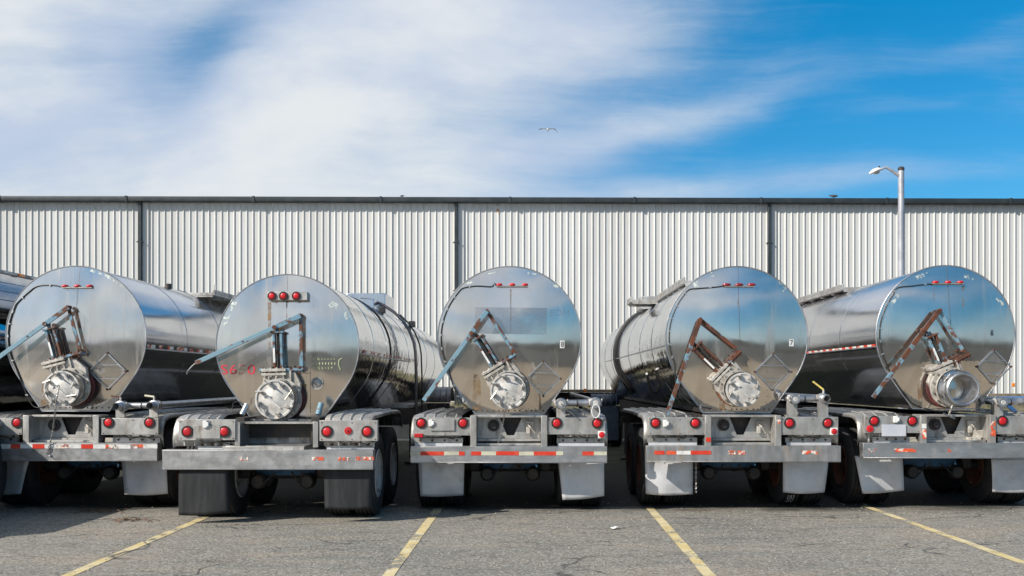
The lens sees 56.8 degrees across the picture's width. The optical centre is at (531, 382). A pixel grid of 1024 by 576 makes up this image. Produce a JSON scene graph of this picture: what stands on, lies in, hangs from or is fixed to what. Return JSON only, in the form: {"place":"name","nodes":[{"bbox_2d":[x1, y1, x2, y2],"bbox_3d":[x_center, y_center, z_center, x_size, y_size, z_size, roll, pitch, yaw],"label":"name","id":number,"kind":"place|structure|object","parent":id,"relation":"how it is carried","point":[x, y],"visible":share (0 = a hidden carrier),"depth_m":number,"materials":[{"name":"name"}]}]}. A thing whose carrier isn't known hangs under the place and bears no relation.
{"place":"outdoors","nodes":[
{"label":"outdoors","id":0,"kind":"place"},
{"bbox_2d":[88,517,159,522],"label":"leaf litter","id":1,"kind":"object","parent":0,"point":[125,518],"visible":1,"depth_m":11.26,"materials":[{"name":"brown plant"}]},
{"bbox_2d":[0,445,1023,575],"bbox_3d":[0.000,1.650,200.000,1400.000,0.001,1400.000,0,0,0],"label":"asphalt ground","id":2,"kind":"structure","parent":0,"point":[721,496],"depth_m":10.25,"materials":[{"name":"grey asphalt"}]},
{"bbox_2d":[0,270,71,500],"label":"tanker trailer","id":3,"kind":"object","parent":2,"relation":"on","point":[13,396],"visible":0.13,"depth_m":12.72,"materials":[{"name":"metal"}]},
{"bbox_2d":[0,266,241,503],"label":"tanker trailer","id":4,"kind":"object","parent":2,"relation":"on","point":[101,355],"visible":0.74,"depth_m":12.30,"materials":[{"name":"metal"}]},
{"bbox_2d":[61,514,215,575],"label":"parking line","id":5,"kind":"object","parent":2,"relation":"on","point":[102,560],"visible":0.98,"depth_m":9.37,"materials":[{"name":"yellow paint"}]},
{"bbox_2d":[162,274,443,515],"bbox_3d":[-3.027,0.048,17.282,2.485,3.205,12.656,0,0,0],"label":"tanker trailer","id":6,"kind":"object","parent":2,"relation":"on","point":[336,379],"visible":1,"depth_m":11.73,"materials":[{"name":"metal"}]},
{"bbox_2d":[383,509,441,575],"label":"parking line","id":7,"kind":"object","parent":2,"relation":"on","point":[399,560],"visible":1,"depth_m":9.54,"materials":[{"name":"yellow paint"}]},
{"bbox_2d":[410,266,606,504],"bbox_3d":[-0.278,0.081,17.998,2.475,3.137,12.804,0,0,0],"label":"tanker trailer","id":8,"kind":"object","parent":2,"relation":"on","point":[509,340],"visible":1,"depth_m":12.09,"materials":[{"name":"metal"}]},
{"bbox_2d":[424,386,510,445],"bbox_3d":[-1.525,0.876,24.600,2.531,1.548,2.400,0,0,0],"label":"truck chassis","id":9,"kind":"object","parent":8,"relation":"attached to","point":[441,397],"visible":0.1,"depth_m":23.62,"materials":[{"name":"grey metal"}]},
{"bbox_2d":[531,392,622,445],"bbox_3d":[1.051,0.957,24.900,2.565,1.385,2.400,0,0,0],"label":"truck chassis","id":10,"kind":"object","parent":2,"relation":"on","point":[610,409],"visible":0.3,"depth_m":23.92,"materials":[{"name":"grey metal"}]},
{"bbox_2d":[646,508,715,575],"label":"parking line","id":11,"kind":"object","parent":2,"relation":"on","point":[694,558],"visible":1,"depth_m":9.54,"materials":[{"name":"yellow paint"}]},
{"bbox_2d":[600,266,840,503],"bbox_3d":[2.665,-0.003,18.201,2.475,3.306,12.658,0,0,0],"label":"tanker trailer","id":12,"kind":"object","parent":2,"relation":"on","point":[718,354],"visible":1,"depth_m":12.26,"materials":[{"name":"metal"}]},
{"bbox_2d":[869,166,904,408],"bbox_3d":[9.551,-2.035,25.300,1.060,7.470,0.400,0,0,0],"label":"lamp post","id":13,"kind":"object","parent":2,"relation":"on","point":[899,174],"visible":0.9,"depth_m":25.23,"materials":[{"name":"metal"}]},
{"bbox_2d":[775,265,1023,502],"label":"tanker trailer","id":14,"kind":"object","parent":2,"relation":"on","point":[931,348],"visible":0.85,"depth_m":12.41,"materials":[{"name":"metal"}]},
{"bbox_2d":[862,506,1023,564],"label":"parking line","id":15,"kind":"object","parent":2,"relation":"on","point":[958,539],"visible":1,"depth_m":10.03,"materials":[{"name":"yellow paint"}]},
{"bbox_2d":[0,0,1023,198],"label":"sky","id":16,"kind":"structure","parent":0,"point":[264,98],"materials":[{"name":"blue"}]},
{"bbox_2d":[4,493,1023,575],"bbox_3d":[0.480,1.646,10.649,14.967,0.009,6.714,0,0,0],"label":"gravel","id":17,"kind":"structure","parent":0,"point":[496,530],"depth_m":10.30,"materials":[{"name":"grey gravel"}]},
{"bbox_2d":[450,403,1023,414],"bbox_3d":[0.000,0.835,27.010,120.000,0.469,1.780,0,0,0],"label":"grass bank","id":18,"kind":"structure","parent":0,"point":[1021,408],"depth_m":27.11,"materials":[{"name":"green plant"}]},
{"bbox_2d":[0,196,1023,404],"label":"warehouse","id":19,"kind":"structure","parent":18,"relation":"on","point":[600,261],"depth_m":27.57,"materials":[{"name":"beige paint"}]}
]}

